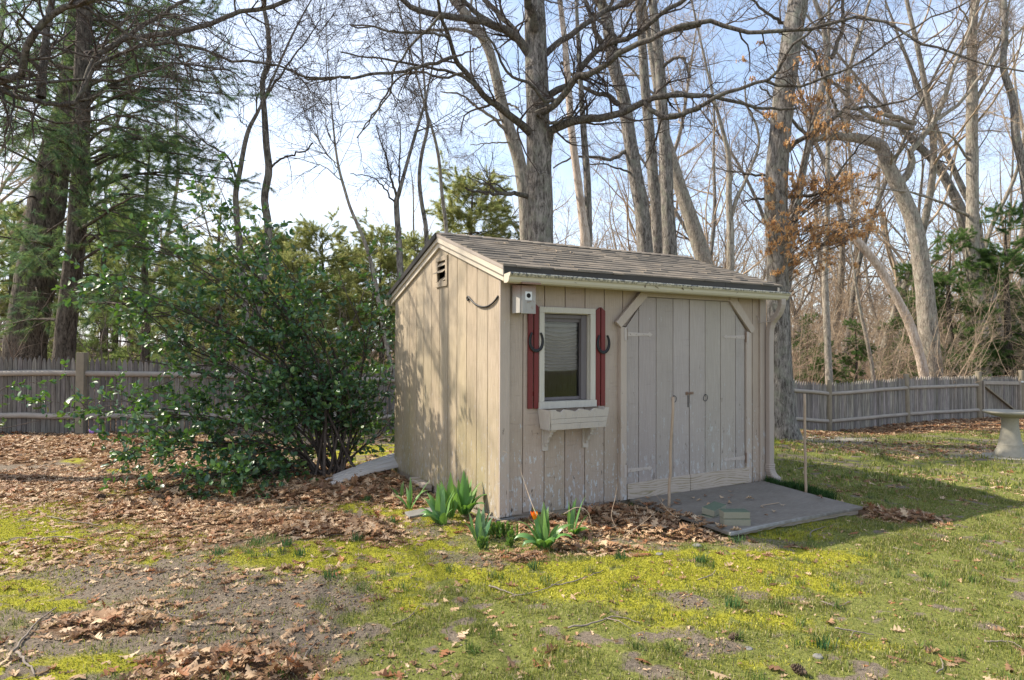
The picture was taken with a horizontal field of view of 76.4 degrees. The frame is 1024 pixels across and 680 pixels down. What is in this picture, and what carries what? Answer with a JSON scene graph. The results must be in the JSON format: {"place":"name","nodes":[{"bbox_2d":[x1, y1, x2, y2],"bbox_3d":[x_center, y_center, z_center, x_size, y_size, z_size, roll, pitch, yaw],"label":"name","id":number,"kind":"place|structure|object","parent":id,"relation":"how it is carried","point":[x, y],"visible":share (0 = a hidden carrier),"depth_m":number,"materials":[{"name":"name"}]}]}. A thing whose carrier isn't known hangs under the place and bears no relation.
{"place":"outdoors","nodes":[
{"label":"outdoors","id":0,"kind":"place"},
{"bbox_2d":[0,351,1023,679],"bbox_3d":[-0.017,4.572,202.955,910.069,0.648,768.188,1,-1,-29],"label":"ground","id":1,"kind":"structure","parent":0,"point":[630,657],"depth_m":3.51,"materials":[{"name":"green plant"}]},
{"bbox_2d":[0,0,56,247],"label":"tree","id":2,"kind":"object","parent":1,"relation":"on","point":[20,184],"visible":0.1,"depth_m":19.73,"materials":[{"name":"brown plant"}]},
{"bbox_2d":[0,197,87,361],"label":"white pine","id":3,"kind":"object","parent":1,"relation":"on","point":[8,288],"visible":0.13,"depth_m":21.72,"materials":[{"name":"green plant"}]},
{"bbox_2d":[0,0,234,362],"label":"white pine","id":4,"kind":"object","parent":1,"relation":"on","point":[41,211],"visible":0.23,"depth_m":14.19,"materials":[{"name":"green plant"}]},
{"bbox_2d":[53,219,182,378],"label":"white pine","id":5,"kind":"object","parent":1,"relation":"on","point":[133,342],"visible":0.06,"depth_m":23.82,"materials":[{"name":"green plant"}]},
{"bbox_2d":[48,149,195,400],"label":"white pine","id":6,"kind":"object","parent":1,"relation":"on","point":[94,339],"visible":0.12,"depth_m":18.90,"materials":[{"name":"green plant"}]},
{"bbox_2d":[0,0,275,363],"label":"white pine","id":7,"kind":"object","parent":1,"relation":"on","point":[80,189],"visible":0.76,"depth_m":12.21,"materials":[{"name":"green plant"}]},
{"bbox_2d":[47,101,229,400],"bbox_3d":[-8.930,-1.990,16.304,4.057,7.675,4.570,0,-1,33],"label":"white pine","id":8,"kind":"object","parent":1,"relation":"on","point":[157,313],"visible":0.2,"depth_m":16.04,"materials":[{"name":"green plant"}]},
{"bbox_2d":[0,0,349,175],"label":"bare tree","id":9,"kind":"object","parent":1,"relation":"on","point":[44,24],"visible":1,"depth_m":7.87,"materials":[{"name":"brown plant"}]},
{"bbox_2d":[149,236,234,360],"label":"white pine","id":10,"kind":"object","parent":1,"relation":"on","point":[180,262],"visible":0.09,"depth_m":26.27,"materials":[{"name":"green plant"}]},
{"bbox_2d":[0,353,394,433],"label":"picket fence","id":11,"kind":"object","parent":1,"relation":"on","point":[81,372],"visible":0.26,"depth_m":10.05,"materials":[{"name":"grey wood"}]},
{"bbox_2d":[0,290,394,404],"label":"undergrowth","id":12,"kind":"object","parent":1,"relation":"on","point":[92,355],"visible":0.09,"depth_m":14.76,"materials":[{"name":"green plant"}]},
{"bbox_2d":[120,4,283,352],"bbox_3d":[-15.565,-6.413,30.976,7.968,17.728,6.458,0,-1,11],"label":"bare tree","id":13,"kind":"object","parent":1,"relation":"on","point":[155,269],"visible":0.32,"depth_m":31.57,"materials":[{"name":"brown plant"}]},
{"bbox_2d":[140,180,270,398],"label":"white pine","id":14,"kind":"object","parent":1,"relation":"on","point":[226,241],"visible":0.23,"depth_m":19.89,"materials":[{"name":"green plant"}]},
{"bbox_2d":[15,144,403,499],"bbox_3d":[-2.594,-0.202,6.817,4.198,3.383,2.231,1,-1,-29],"label":"holly bush","id":15,"kind":"object","parent":1,"relation":"on","point":[318,417],"visible":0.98,"depth_m":6.77,"materials":[{"name":"green plant"}]},
{"bbox_2d":[190,238,263,380],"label":"white pine","id":16,"kind":"object","parent":1,"relation":"on","point":[224,303],"visible":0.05,"depth_m":26.59,"materials":[{"name":"green plant"}]},
{"bbox_2d":[214,223,297,379],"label":"white pine","id":17,"kind":"object","parent":1,"relation":"on","point":[279,242],"visible":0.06,"depth_m":28.75,"materials":[{"name":"green plant"}]},
{"bbox_2d":[147,0,377,407],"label":"bare tree","id":18,"kind":"object","parent":1,"relation":"on","point":[239,240],"visible":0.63,"depth_m":12.86,"materials":[{"name":"brown plant"}]},
{"bbox_2d":[226,225,329,373],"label":"white pine","id":19,"kind":"object","parent":1,"relation":"on","point":[283,234],"visible":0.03,"depth_m":29.43,"materials":[{"name":"green plant"}]},
{"bbox_2d":[239,235,339,372],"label":"white pine","id":20,"kind":"object","parent":1,"relation":"on","point":[305,259],"visible":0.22,"depth_m":21.77,"materials":[{"name":"green plant"}]},
{"bbox_2d":[210,0,372,404],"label":"bare tree","id":21,"kind":"object","parent":1,"relation":"on","point":[268,174],"visible":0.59,"depth_m":13.14,"materials":[{"name":"brown plant"}]},
{"bbox_2d":[231,0,415,383],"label":"sapling","id":22,"kind":"object","parent":1,"relation":"on","point":[378,300],"visible":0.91,"depth_m":12.03,"materials":[{"name":"grey plant"}]},
{"bbox_2d":[282,205,373,365],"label":"white pine","id":23,"kind":"object","parent":1,"relation":"on","point":[314,232],"visible":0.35,"depth_m":30.46,"materials":[{"name":"green plant"}]},
{"bbox_2d":[314,237,394,369],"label":"white pine","id":24,"kind":"object","parent":1,"relation":"on","point":[343,247],"visible":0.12,"depth_m":35.17,"materials":[{"name":"green plant"}]},
{"bbox_2d":[321,206,407,375],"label":"white pine","id":25,"kind":"object","parent":1,"relation":"on","point":[387,263],"visible":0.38,"depth_m":29.43,"materials":[{"name":"green plant"}]},
{"bbox_2d":[367,130,435,281],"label":"bare tree","id":26,"kind":"object","parent":1,"relation":"on","point":[412,187],"visible":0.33,"depth_m":37.98,"materials":[{"name":"brown plant"}]},
{"bbox_2d":[372,225,432,367],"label":"white pine","id":27,"kind":"object","parent":1,"relation":"on","point":[408,245],"visible":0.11,"depth_m":33.63,"materials":[{"name":"green plant"}]},
{"bbox_2d":[336,0,495,232],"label":"bare tree","id":28,"kind":"object","parent":1,"relation":"on","point":[433,132],"visible":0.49,"depth_m":13.59,"materials":[{"name":"brown plant"}]},
{"bbox_2d":[340,0,509,277],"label":"multi stem tree","id":29,"kind":"object","parent":1,"relation":"on","point":[399,253],"visible":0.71,"depth_m":12.57,"materials":[{"name":"grey plant"}]},
{"bbox_2d":[355,0,494,245],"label":"bare tree","id":30,"kind":"object","parent":1,"relation":"on","point":[425,223],"visible":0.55,"depth_m":12.97,"materials":[{"name":"brown plant"}]},
{"bbox_2d":[418,482,453,524],"bbox_3d":[-0.571,1.258,4.991,0.297,0.315,0.250,1,-1,-29],"label":"tulip plant","id":31,"kind":"object","parent":1,"relation":"on","point":[440,513],"visible":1,"depth_m":5.01,"materials":[{"name":"green plant"}]},
{"bbox_2d":[316,0,557,239],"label":"bare tree","id":32,"kind":"object","parent":1,"relation":"on","point":[507,126],"visible":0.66,"depth_m":15.37,"materials":[{"name":"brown plant"}]},
{"bbox_2d":[387,148,519,368],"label":"white pine","id":33,"kind":"object","parent":1,"relation":"on","point":[493,207],"visible":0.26,"depth_m":26.95,"materials":[{"name":"green plant"}]},
{"bbox_2d":[448,471,486,514],"bbox_3d":[-0.369,1.244,5.291,0.370,0.355,0.205,0,-1,8],"label":"tulip plant","id":34,"kind":"object","parent":1,"relation":"on","point":[466,500],"visible":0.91,"depth_m":5.31,"materials":[{"name":"green plant"}]},
{"bbox_2d":[466,507,491,540],"bbox_3d":[-0.234,1.311,4.643,0.176,0.229,0.128,0,-1,22],"label":"tulip plant","id":35,"kind":"object","parent":1,"relation":"on","point":[482,525],"visible":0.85,"depth_m":4.63,"materials":[{"name":"green plant"}]},
{"bbox_2d":[0,226,964,371],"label":"distant woods","id":36,"kind":"object","parent":1,"relation":"on","point":[376,335],"depth_m":44.93,"materials":[{"name":"plant"}]},
{"bbox_2d":[487,520,518,539],"bbox_3d":[-0.059,1.363,4.691,0.242,0.138,0.175,0,-1,26],"label":"sprouting plant","id":37,"kind":"object","parent":1,"relation":"on","point":[496,530],"visible":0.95,"depth_m":4.69,"materials":[{"name":"green plant"}]},
{"bbox_2d":[0,482,1021,679],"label":"moss","id":38,"kind":"object","parent":1,"relation":"on","point":[646,560],"visible":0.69,"depth_m":4.02,"materials":[{"name":"plant"}]},
{"bbox_2d":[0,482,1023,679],"bbox_3d":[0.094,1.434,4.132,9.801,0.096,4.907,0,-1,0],"label":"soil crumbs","id":39,"kind":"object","parent":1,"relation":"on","point":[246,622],"visible":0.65,"depth_m":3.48,"materials":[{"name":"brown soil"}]},
{"bbox_2d":[0,460,1023,679],"bbox_3d":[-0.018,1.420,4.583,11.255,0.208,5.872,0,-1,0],"label":"fallen leaves","id":40,"kind":"object","parent":1,"relation":"on","point":[337,519],"visible":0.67,"depth_m":4.77,"materials":[{"name":"brown plant"}]},
{"bbox_2d":[325,453,397,484],"bbox_3d":[-1.575,1.353,6.938,0.318,0.169,1.244,0,-1,30],"label":"vinyl siding piece","id":41,"kind":"object","parent":40,"relation":"on","point":[385,462],"visible":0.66,"depth_m":6.92,"materials":[{"name":"white plastic"}]},
{"bbox_2d":[0,401,1023,474],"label":"fallen leaves","id":42,"kind":"object","parent":1,"relation":"on","point":[943,425],"visible":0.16,"depth_m":9.61,"materials":[{"name":"brown plant"}]},
{"bbox_2d":[0,473,1023,679],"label":"leaf fragments","id":43,"kind":"object","parent":1,"relation":"on","point":[378,639],"visible":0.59,"depth_m":3.80,"materials":[{"name":"brown plant"}]},
{"bbox_2d":[514,502,572,548],"bbox_3d":[0.218,1.276,4.428,0.399,0.316,0.216,0,-1,13],"label":"tulip plant","id":44,"kind":"object","parent":1,"relation":"on","point":[542,537],"visible":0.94,"depth_m":4.45,"materials":[{"name":"green plant"}]},
{"bbox_2d":[550,0,591,246],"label":"bare tree","id":45,"kind":"object","parent":1,"relation":"on","point":[587,184],"visible":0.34,"depth_m":14.84,"materials":[{"name":"brown plant"}]},
{"bbox_2d":[557,0,589,246],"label":"twin tree","id":46,"kind":"object","parent":1,"relation":"on","point":[583,225],"visible":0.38,"depth_m":14.43,"materials":[{"name":"grey plant"}]},
{"bbox_2d":[134,428,1023,489],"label":"grass","id":47,"kind":"structure","parent":1,"relation":"on","point":[921,479],"depth_m":8.44,"materials":[{"name":"green plant"}]},
{"bbox_2d":[384,232,790,520],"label":"garden shed","id":48,"kind":"structure","parent":1,"relation":"on","point":[476,388],"depth_m":5.85,"materials":[{"name":"beige wood"}]},
{"bbox_2d":[510,282,540,313],"bbox_3d":[0.101,-0.331,5.122,0.168,0.252,0.212,1,-1,-29],"label":"birdhouse","id":49,"kind":"object","parent":48,"relation":"attached to","point":[523,297],"visible":0.99,"depth_m":5.07,"materials":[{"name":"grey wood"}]},
{"bbox_2d":[538,307,596,408],"bbox_3d":[0.431,0.148,5.499,0.575,0.834,0.178,1,-1,-29],"label":"window","id":50,"kind":"structure","parent":48,"relation":"in","point":[569,339],"depth_m":5.55,"materials":[{"name":"white glass"}]},
{"bbox_2d":[538,406,608,450],"bbox_3d":[0.511,0.734,5.370,0.618,0.348,0.179,1,-1,-29],"label":"window flower box","id":51,"kind":"object","parent":48,"relation":"attached to","point":[551,421],"visible":1,"depth_m":5.30,"materials":[{"name":"paint"}]},
{"bbox_2d":[624,297,693,498],"bbox_3d":[1.336,0.510,5.907,0.834,1.785,0.042,1,-1,-29],"label":"door","id":52,"kind":"structure","parent":48,"relation":"in","point":[656,335],"depth_m":5.89,"materials":[{"name":"paint"}]},
{"bbox_2d":[689,300,749,490],"bbox_3d":[2.003,0.518,6.278,0.784,1.785,0.042,1,-1,-29],"label":"door","id":53,"kind":"structure","parent":48,"relation":"in","point":[717,458],"depth_m":6.25,"materials":[{"name":"paint"}]},
{"bbox_2d":[548,0,653,252],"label":"bare tree","id":54,"kind":"object","parent":1,"relation":"on","point":[644,243],"visible":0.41,"depth_m":16.35,"materials":[{"name":"brown plant"}]},
{"bbox_2d":[564,0,662,253],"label":"bare tree","id":55,"kind":"object","parent":1,"relation":"on","point":[655,198],"visible":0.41,"depth_m":17.88,"materials":[{"name":"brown plant"}]},
{"bbox_2d":[234,0,1023,242],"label":"oak tree","id":56,"kind":"object","parent":1,"relation":"on","point":[537,129],"visible":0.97,"depth_m":10.67,"materials":[{"name":"grey plant"}]},
{"bbox_2d":[566,40,723,244],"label":"bare tree","id":57,"kind":"object","parent":1,"relation":"on","point":[645,152],"visible":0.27,"depth_m":29.26,"materials":[{"name":"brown plant"}]},
{"bbox_2d":[582,0,713,264],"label":"bare tree","id":58,"kind":"object","parent":1,"relation":"on","point":[697,239],"visible":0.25,"depth_m":19.84,"materials":[{"name":"brown plant"}]},
{"bbox_2d":[549,52,764,270],"bbox_3d":[5.481,-4.878,26.762,8.834,14.847,5.732,0,-1,-3],"label":"bare tree","id":59,"kind":"object","parent":1,"relation":"on","point":[678,216],"visible":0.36,"depth_m":27.21,"materials":[{"name":"brown plant"}]},
{"bbox_2d":[579,0,741,250],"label":"bare tree","id":60,"kind":"object","parent":1,"relation":"on","point":[695,181],"visible":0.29,"depth_m":29.09,"materials":[{"name":"brown plant"}]},
{"bbox_2d":[631,0,738,254],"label":"bare tree","id":61,"kind":"object","parent":1,"relation":"on","point":[669,242],"visible":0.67,"depth_m":16.67,"materials":[{"name":"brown plant"}]},
{"bbox_2d":[609,0,767,270],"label":"young tree","id":62,"kind":"object","parent":1,"relation":"on","point":[730,212],"visible":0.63,"depth_m":16.93,"materials":[{"name":"grey plant"}]},
{"bbox_2d":[638,2,807,274],"bbox_3d":[7.178,-5.259,23.485,5.718,15.396,6.878,0,-1,17],"label":"bare tree","id":63,"kind":"object","parent":1,"relation":"on","point":[715,207],"visible":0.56,"depth_m":24.86,"materials":[{"name":"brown plant"}]},
{"bbox_2d":[600,5,860,382],"bbox_3d":[8.455,-5.692,27.300,10.461,16.650,5.486,0,-1,6],"label":"bare tree","id":64,"kind":"object","parent":1,"relation":"on","point":[754,196],"visible":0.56,"depth_m":27.44,"materials":[{"name":"brown plant"}]},
{"bbox_2d":[690,53,790,254],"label":"bare tree","id":65,"kind":"object","parent":1,"relation":"on","point":[739,202],"visible":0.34,"depth_m":32.10,"materials":[{"name":"brown plant"}]},
{"bbox_2d":[630,481,862,535],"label":"wooden ramp","id":66,"kind":"structure","parent":1,"relation":"on","point":[799,507],"depth_m":5.51,"materials":[{"name":"paint"}]},
{"bbox_2d":[506,164,1023,381],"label":"distant woods","id":67,"kind":"object","parent":1,"relation":"on","point":[831,285],"visible":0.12,"depth_m":30.10,"materials":[{"name":"brown plant"}]},
{"bbox_2d":[736,0,864,295],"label":"bare tree","id":68,"kind":"object","parent":1,"relation":"on","point":[821,88],"visible":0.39,"depth_m":17.13,"materials":[{"name":"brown plant"}]},
{"bbox_2d":[791,312,823,384],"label":"pine tree","id":69,"kind":"object","parent":1,"relation":"on","point":[798,342],"visible":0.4,"depth_m":23.86,"materials":[{"name":"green plant"}]},
{"bbox_2d":[735,40,885,296],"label":"young oak","id":70,"kind":"object","parent":1,"relation":"on","point":[836,231],"visible":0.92,"depth_m":11.38,"materials":[{"name":"brown plant"}]},
{"bbox_2d":[623,234,1023,392],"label":"undergrowth","id":71,"kind":"object","parent":1,"relation":"on","point":[893,359],"visible":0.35,"depth_m":19.64,"materials":[{"name":"brown plant"}]},
{"bbox_2d":[688,0,961,440],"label":"oak tree","id":72,"kind":"object","parent":1,"relation":"on","point":[786,426],"visible":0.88,"depth_m":11.43,"materials":[{"name":"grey plant"}]},
{"bbox_2d":[761,5,906,338],"bbox_3d":[18.472,-7.407,34.783,9.152,20.488,7.608,0,-1,5],"label":"bare tree","id":73,"kind":"object","parent":1,"relation":"on","point":[812,161],"visible":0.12,"depth_m":34.97,"materials":[{"name":"brown plant"}]},
{"bbox_2d":[758,0,912,383],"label":"bare tree","id":74,"kind":"object","parent":1,"relation":"on","point":[842,256],"visible":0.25,"depth_m":27.91,"materials":[{"name":"brown plant"}]},
{"bbox_2d":[744,0,931,383],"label":"bare tree","id":75,"kind":"object","parent":1,"relation":"on","point":[827,335],"visible":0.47,"depth_m":17.44,"materials":[{"name":"brown plant"}]},
{"bbox_2d":[833,318,879,384],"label":"pine tree","id":76,"kind":"object","parent":1,"relation":"on","point":[856,352],"visible":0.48,"depth_m":18.95,"materials":[{"name":"green plant"}]},
{"bbox_2d":[816,127,906,381],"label":"sapling","id":77,"kind":"object","parent":1,"relation":"on","point":[871,365],"visible":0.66,"depth_m":18.25,"materials":[{"name":"grey plant"}]},
{"bbox_2d":[790,114,939,377],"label":"bare tree","id":78,"kind":"object","parent":1,"relation":"on","point":[866,274],"visible":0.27,"depth_m":29.88,"materials":[{"name":"brown plant"}]},
{"bbox_2d":[765,0,969,310],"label":"bare tree","id":79,"kind":"object","parent":1,"relation":"on","point":[946,180],"visible":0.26,"depth_m":22.92,"materials":[{"name":"brown plant"}]},
{"bbox_2d":[804,0,955,381],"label":"bare tree","id":80,"kind":"object","parent":1,"relation":"on","point":[849,168],"visible":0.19,"depth_m":33.55,"materials":[{"name":"brown plant"}]},
{"bbox_2d":[793,371,982,431],"bbox_3d":[7.712,1.435,15.585,10.534,1.758,0.201,1,-1,-21],"label":"picket fence","id":81,"kind":"object","parent":1,"relation":"on","point":[830,406],"visible":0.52,"depth_m":16.18,"materials":[{"name":"grey wood"}]},
{"bbox_2d":[820,163,958,374],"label":"bare tree","id":82,"kind":"object","parent":1,"relation":"on","point":[900,235],"visible":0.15,"depth_m":31.76,"materials":[{"name":"brown plant"}]},
{"bbox_2d":[852,235,928,377],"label":"broken tree","id":83,"kind":"object","parent":1,"relation":"on","point":[873,259],"visible":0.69,"depth_m":18.90,"materials":[{"name":"brown plant"}]},
{"bbox_2d":[768,0,1023,378],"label":"bent tree","id":84,"kind":"object","parent":1,"relation":"on","point":[916,235],"visible":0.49,"depth_m":19.77,"materials":[{"name":"grey plant"}]},
{"bbox_2d":[806,31,989,330],"bbox_3d":[14.232,-5.125,25.763,5.597,15.365,6.906,0,-1,-10],"label":"bare tree","id":85,"kind":"object","parent":1,"relation":"on","point":[885,224],"visible":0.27,"depth_m":24.66,"materials":[{"name":"brown plant"}]},
{"bbox_2d":[867,260,954,381],"bbox_3d":[14.193,-0.214,22.800,2.492,5.241,2.884,1,-1,-21],"label":"bush","id":86,"kind":"object","parent":1,"relation":"on","point":[903,269],"visible":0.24,"depth_m":23.02,"materials":[{"name":"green plant"}]},
{"bbox_2d":[808,0,1023,379],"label":"bare tree","id":87,"kind":"object","parent":1,"relation":"on","point":[931,188],"visible":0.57,"depth_m":22.06,"materials":[{"name":"grey plant"}]},
{"bbox_2d":[837,0,1010,377],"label":"bare tree","id":88,"kind":"object","parent":1,"relation":"on","point":[957,178],"visible":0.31,"depth_m":23.91,"materials":[{"name":"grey plant"}]},
{"bbox_2d":[840,0,1023,382],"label":"bare tree","id":89,"kind":"object","parent":1,"relation":"on","point":[859,258],"visible":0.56,"depth_m":22.10,"materials":[{"name":"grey plant"}]},
{"bbox_2d":[864,46,1007,375],"bbox_3d":[18.412,-4.553,28.106,5.626,14.570,8.670,0,-1,11],"label":"bare tree","id":90,"kind":"object","parent":1,"relation":"on","point":[922,188],"visible":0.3,"depth_m":28.25,"materials":[{"name":"brown plant"}]},
{"bbox_2d":[858,0,1023,378],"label":"bare tree","id":91,"kind":"object","parent":1,"relation":"on","point":[970,153],"visible":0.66,"depth_m":20.84,"materials":[{"name":"grey plant"}]},
{"bbox_2d":[901,224,1016,377],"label":"pine tree","id":92,"kind":"object","parent":1,"relation":"on","point":[947,281],"visible":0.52,"depth_m":20.68,"materials":[{"name":"green plant"}]},
{"bbox_2d":[894,0,1023,214],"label":"bare tree","id":93,"kind":"object","parent":1,"relation":"on","point":[1017,144],"visible":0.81,"depth_m":18.94,"materials":[{"name":"grey plant"}]},
{"bbox_2d":[921,31,1023,374],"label":"bare tree","id":94,"kind":"object","parent":1,"relation":"on","point":[1003,201],"visible":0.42,"depth_m":27.95,"materials":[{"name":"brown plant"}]},
{"bbox_2d":[928,10,1023,278],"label":"bare tree","id":95,"kind":"object","parent":1,"relation":"on","point":[1015,89],"visible":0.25,"depth_m":34.90,"materials":[{"name":"grey plant"}]},
{"bbox_2d":[929,75,1023,310],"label":"bare tree","id":96,"kind":"object","parent":1,"relation":"on","point":[1011,193],"visible":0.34,"depth_m":32.31,"materials":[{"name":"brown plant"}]},
{"bbox_2d":[945,200,1023,376],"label":"pine tree","id":97,"kind":"object","parent":1,"relation":"on","point":[988,255],"visible":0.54,"depth_m":20.96,"materials":[{"name":"green plant"}]},
{"bbox_2d":[980,409,1023,459],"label":"bird bath","id":98,"kind":"object","parent":1,"relation":"on","point":[1010,443],"visible":0.94,"depth_m":9.32,"materials":[{"name":"white concrete"}]},
{"bbox_2d":[1018,370,1023,409],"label":"picket fence","id":99,"kind":"object","parent":1,"relation":"on","point":[1020,375],"visible":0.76,"depth_m":17.84,"materials":[{"name":"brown wood"}]},
{"bbox_2d":[982,376,1023,417],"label":"fence gate","id":100,"kind":"structure","parent":99,"relation":"attached to","point":[1003,392],"depth_m":17.68,"materials":[{"name":"grey wood"}]},
{"bbox_2d":[0,468,1023,679],"bbox_3d":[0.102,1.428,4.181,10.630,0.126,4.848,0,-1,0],"label":"grass","id":101,"kind":"structure","parent":0,"point":[1007,528],"depth_m":3.54,"materials":[{"name":"green plant"}]},
{"bbox_2d":[0,0,1023,351],"label":"sky","id":102,"kind":"structure","parent":0,"point":[331,194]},
{"bbox_2d":[763,475,839,499],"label":"grass","id":103,"kind":"structure","parent":0,"point":[810,489],"depth_m":6.24,"materials":[{"name":"green plant"}]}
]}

